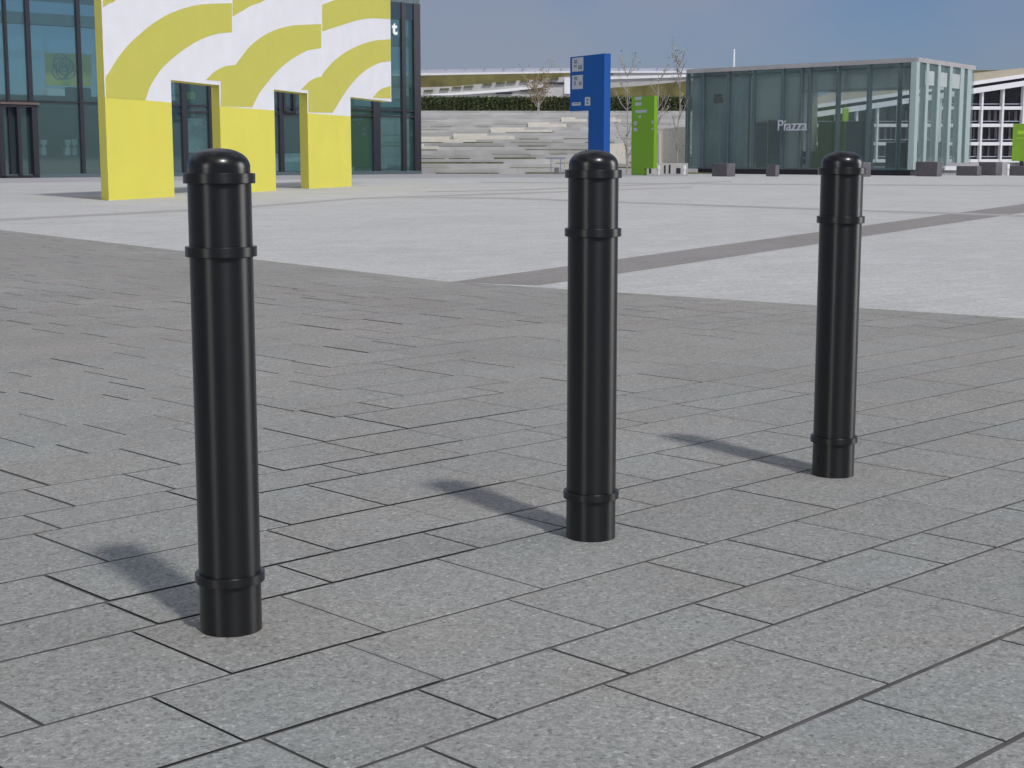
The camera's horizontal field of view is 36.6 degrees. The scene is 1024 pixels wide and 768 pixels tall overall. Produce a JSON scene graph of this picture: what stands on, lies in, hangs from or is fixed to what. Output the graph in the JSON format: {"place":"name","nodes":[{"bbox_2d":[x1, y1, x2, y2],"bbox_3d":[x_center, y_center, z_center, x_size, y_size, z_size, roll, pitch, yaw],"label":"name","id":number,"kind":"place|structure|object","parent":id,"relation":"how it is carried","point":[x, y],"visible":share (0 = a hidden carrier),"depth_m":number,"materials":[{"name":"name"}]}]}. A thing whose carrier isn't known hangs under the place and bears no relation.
{"place":"outdoors","nodes":[
{"label":"outdoors","id":0,"kind":"place"},
{"bbox_2d":[391,73,612,87],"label":"grass slope","id":1,"kind":"structure","parent":0,"point":[442,80],"depth_m":211.20,"materials":[{"name":"green plant"}]},
{"bbox_2d":[0,230,1023,767],"bbox_3d":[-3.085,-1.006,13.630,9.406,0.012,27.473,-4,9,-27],"label":"paving","id":2,"kind":"structure","parent":0,"point":[936,386],"depth_m":4.02,"materials":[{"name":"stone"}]},
{"bbox_2d":[183,148,264,637],"bbox_3d":[-0.591,0.030,3.188,0.144,1.020,0.144,0,8,0],"label":"bollard","id":3,"kind":"object","parent":2,"relation":"on","point":[221,251],"visible":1,"depth_m":3.13,"materials":[{"name":"black metal"}]},
{"bbox_2d":[563,150,621,541],"bbox_3d":[0.206,-0.086,3.977,0.144,1.020,0.144,0,8,0],"label":"bollard","id":4,"kind":"object","parent":2,"relation":"on","point":[591,490],"visible":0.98,"depth_m":3.92,"materials":[{"name":"black metal"}]},
{"bbox_2d":[810,151,866,478],"bbox_3d":[1.003,-0.202,4.764,0.144,1.020,0.144,0,8,0],"label":"bollard","id":5,"kind":"object","parent":2,"relation":"on","point":[840,221],"visible":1,"depth_m":4.71,"materials":[{"name":"black metal"}]},
{"bbox_2d":[0,174,1023,317],"bbox_3d":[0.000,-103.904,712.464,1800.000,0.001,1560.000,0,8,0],"label":"ground","id":6,"kind":"structure","parent":0,"point":[973,267],"depth_m":20.84,"materials":[{"name":"grey concrete"}]},
{"bbox_2d":[0,0,421,177],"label":"glass hall","id":7,"kind":"structure","parent":6,"relation":"on","point":[29,121],"depth_m":77.50,"materials":[{"name":"teal glass"}]},
{"bbox_2d":[0,104,39,177],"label":"door","id":8,"kind":"structure","parent":7,"relation":"in","point":[33,108],"depth_m":70.96,"materials":[{"name":"black metal"}]},
{"bbox_2d":[43,88,64,95],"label":"display panel","id":9,"kind":"object","parent":7,"relation":"in","point":[53,92],"visible":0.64,"depth_m":73.73,"materials":[{"name":"white paint"}]},
{"bbox_2d":[44,53,91,86],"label":"banner","id":10,"kind":"object","parent":7,"relation":"hanging from","point":[60,69],"visible":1,"depth_m":74.57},
{"bbox_2d":[39,154,99,173],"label":"counter","id":11,"kind":"object","parent":7,"relation":"in","point":[58,164],"visible":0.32,"depth_m":74.54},
{"bbox_2d":[39,140,46,154],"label":"counter display","id":12,"kind":"object","parent":11,"relation":"on","point":[42,150],"visible":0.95,"depth_m":72.94},
{"bbox_2d":[63,140,70,154],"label":"counter display","id":13,"kind":"object","parent":11,"relation":"on","point":[66,150],"visible":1,"depth_m":73.77},
{"bbox_2d":[70,139,76,154],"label":"counter display","id":14,"kind":"object","parent":11,"relation":"on","point":[73,151],"visible":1,"depth_m":74.01},
{"bbox_2d":[62,87,90,96],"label":"display panel","id":15,"kind":"object","parent":7,"relation":"in","point":[70,91],"visible":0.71,"depth_m":74.44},
{"bbox_2d":[187,92,194,98],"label":"wall panel","id":16,"kind":"structure","parent":7,"relation":"attached to","point":[190,95],"depth_m":77.96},
{"bbox_2d":[187,110,194,115],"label":"wall panel","id":17,"kind":"structure","parent":7,"relation":"attached to","point":[190,114],"depth_m":78.07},
{"bbox_2d":[188,118,206,152],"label":"notice board","id":18,"kind":"object","parent":7,"relation":"attached to","point":[197,134],"visible":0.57,"depth_m":78.44,"materials":[{"name":"teal glass"}]},
{"bbox_2d":[275,154,299,170],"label":"service desk","id":19,"kind":"object","parent":7,"relation":"in","point":[292,162],"visible":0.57,"depth_m":82.49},
{"bbox_2d":[283,92,295,112],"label":"window frame","id":20,"kind":"structure","parent":7,"relation":"in","point":[292,96],"depth_m":80.94,"materials":[{"name":"black metal"}]},
{"bbox_2d":[94,0,390,200],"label":"archway","id":21,"kind":"object","parent":6,"relation":"on","point":[326,60],"visible":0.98,"depth_m":41.98,"materials":[{"name":"yellow paint"}]},
{"bbox_2d":[0,174,687,182],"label":"forecourt","id":22,"kind":"structure","parent":6,"relation":"on","point":[50,180],"depth_m":76.40,"materials":[{"name":"grey concrete"}]},
{"bbox_2d":[546,157,564,173],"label":"bench","id":23,"kind":"object","parent":22,"relation":"on","point":[556,170],"visible":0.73,"depth_m":86.10,"materials":[{"name":"metal"}]},
{"bbox_2d":[614,50,640,173],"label":"young tree","id":24,"kind":"object","parent":22,"relation":"on","point":[627,103],"visible":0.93,"depth_m":86.54,"materials":[{"name":"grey plant"}]},
{"bbox_2d":[631,96,657,174],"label":"sign","id":25,"kind":"object","parent":22,"relation":"on","point":[644,135],"visible":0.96,"depth_m":81.29,"materials":[{"name":"green metal"}]},
{"bbox_2d":[649,63,673,162],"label":"young tree","id":26,"kind":"object","parent":22,"relation":"on","point":[664,70],"visible":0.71,"depth_m":87.69,"materials":[{"name":"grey plant"}]},
{"bbox_2d":[647,163,687,173],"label":"wall","id":27,"kind":"structure","parent":22,"relation":"on","point":[670,168],"depth_m":86.17,"materials":[{"name":"concrete"}]},
{"bbox_2d":[668,41,688,162],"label":"young tree","id":28,"kind":"object","parent":22,"relation":"on","point":[676,82],"visible":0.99,"depth_m":86.61,"materials":[{"name":"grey plant"}]},
{"bbox_2d":[682,166,685,174],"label":"light post","id":29,"kind":"object","parent":22,"relation":"on","point":[684,169],"visible":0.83,"depth_m":83.16,"materials":[{"name":"white metal"}]},
{"bbox_2d":[0,187,691,220],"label":"paving band","id":30,"kind":"object","parent":6,"relation":"on","point":[43,217],"visible":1,"depth_m":32.67,"materials":[{"name":"grey stone"}]},
{"bbox_2d":[352,111,711,173],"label":"stepped terrace","id":31,"kind":"structure","parent":6,"relation":"on","point":[490,142],"depth_m":110.57,"materials":[{"name":"stone"}]},
{"bbox_2d":[516,59,556,112],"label":"bare shrub","id":32,"kind":"object","parent":31,"relation":"on","point":[537,92],"visible":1,"depth_m":141.44,"materials":[{"name":"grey plant"}]},
{"bbox_2d":[406,95,692,110],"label":"hedge","id":33,"kind":"object","parent":31,"relation":"on","point":[483,103],"visible":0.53,"depth_m":147.89,"materials":[{"name":"green plant"}]},
{"bbox_2d":[610,143,624,162],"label":"stone slab","id":34,"kind":"structure","parent":31,"relation":"on","point":[616,150],"depth_m":91.97,"materials":[{"name":"white stone"}]},
{"bbox_2d":[658,127,684,162],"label":"stone slab","id":35,"kind":"structure","parent":31,"relation":"on","point":[666,150],"depth_m":91.92,"materials":[{"name":"grey stone"}]},
{"bbox_2d":[570,53,610,152],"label":"sign","id":36,"kind":"object","parent":6,"relation":"on","point":[590,82],"visible":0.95,"depth_m":69.65,"materials":[{"name":"blue metal"}]},
{"bbox_2d":[395,196,1023,216],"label":"paving band","id":37,"kind":"object","parent":6,"relation":"on","point":[714,205],"visible":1,"depth_m":31.32,"materials":[{"name":"grey stone"}]},
{"bbox_2d":[712,163,734,176],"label":"stone block","id":38,"kind":"structure","parent":6,"relation":"on","point":[724,169],"depth_m":76.52,"materials":[{"name":"grey stone"}]},
{"bbox_2d":[733,49,734,66],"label":"flagpole","id":39,"kind":"object","parent":6,"relation":"on","point":[734,58],"visible":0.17,"depth_m":117.60,"materials":[{"name":"white metal"}]},
{"bbox_2d":[454,204,1023,284],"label":"paving band","id":40,"kind":"object","parent":6,"relation":"on","point":[560,274],"visible":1,"depth_m":16.39,"materials":[{"name":"grey stone"}]},
{"bbox_2d":[480,182,1023,185],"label":"paving band","id":41,"kind":"object","parent":6,"relation":"on","point":[762,184],"visible":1,"depth_m":54.53,"materials":[{"name":"grey stone"}]},
{"bbox_2d":[766,165,778,176],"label":"stone block","id":42,"kind":"structure","parent":6,"relation":"on","point":[772,170],"depth_m":76.46,"materials":[{"name":"grey stone"}]},
{"bbox_2d":[685,57,975,175],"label":"glass pavilion","id":43,"kind":"structure","parent":6,"relation":"on","point":[751,119],"depth_m":85.20,"materials":[{"name":"glass"}]},
{"bbox_2d":[755,122,767,167],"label":"doorway","id":44,"kind":"structure","parent":43,"relation":"in","point":[761,128],"depth_m":86.63,"materials":[{"name":"grey glass"}]},
{"bbox_2d":[842,108,848,120],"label":"sign","id":45,"kind":"object","parent":6,"relation":"on","point":[845,114],"visible":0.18,"depth_m":102.50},
{"bbox_2d":[863,162,870,176],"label":"stone block","id":46,"kind":"structure","parent":6,"relation":"on","point":[867,165],"depth_m":76.04,"materials":[{"name":"grey stone"}]},
{"bbox_2d":[816,68,1023,166],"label":"office block","id":47,"kind":"structure","parent":6,"relation":"on","point":[997,105],"depth_m":148.28,"materials":[{"name":"white glass"}]},
{"bbox_2d":[915,162,941,176],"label":"stone block","id":48,"kind":"structure","parent":6,"relation":"on","point":[928,169],"depth_m":76.74,"materials":[{"name":"grey stone"}]},
{"bbox_2d":[956,166,981,175],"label":"stone block","id":49,"kind":"object","parent":6,"relation":"on","point":[968,170],"depth_m":79.75,"materials":[{"name":"grey stone"}]},
{"bbox_2d":[942,163,1019,174],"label":"wall","id":50,"kind":"structure","parent":6,"relation":"on","point":[950,168],"depth_m":83.40,"materials":[{"name":"concrete"}]},
{"bbox_2d":[979,162,1002,175],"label":"stone block","id":51,"kind":"structure","parent":6,"relation":"on","point":[992,168],"depth_m":80.48,"materials":[{"name":"grey stone"}]},
{"bbox_2d":[1006,164,1009,174],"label":"light post","id":52,"kind":"object","parent":6,"relation":"on","point":[1007,168],"visible":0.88,"depth_m":81.16,"materials":[{"name":"white metal"}]},
{"bbox_2d":[1009,166,1023,175],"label":"stone block","id":53,"kind":"object","parent":6,"relation":"on","point":[1016,170],"depth_m":79.97,"materials":[{"name":"grey stone"}]},
{"bbox_2d":[1011,124,1023,165],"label":"sign","id":54,"kind":"object","parent":6,"relation":"on","point":[1018,144],"visible":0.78,"depth_m":83.61,"materials":[{"name":"green metal"}]},
{"bbox_2d":[0,0,1023,106],"label":"sky","id":55,"kind":"structure","parent":0,"point":[455,34],"materials":[{"name":"blue"}]},
{"bbox_2d":[391,74,692,99],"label":"bridge","id":56,"kind":"structure","parent":0,"point":[519,87],"depth_m":186.72,"materials":[{"name":"stone"}]},
{"bbox_2d":[391,68,692,75],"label":"roof parapet","id":57,"kind":"structure","parent":0,"point":[642,71],"depth_m":225.72,"materials":[{"name":"white paint"}]},
{"bbox_2d":[610,81,692,96],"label":"roof lawn","id":58,"kind":"structure","parent":0,"point":[670,89],"depth_m":172.08,"materials":[{"name":"green plant"}]}
]}

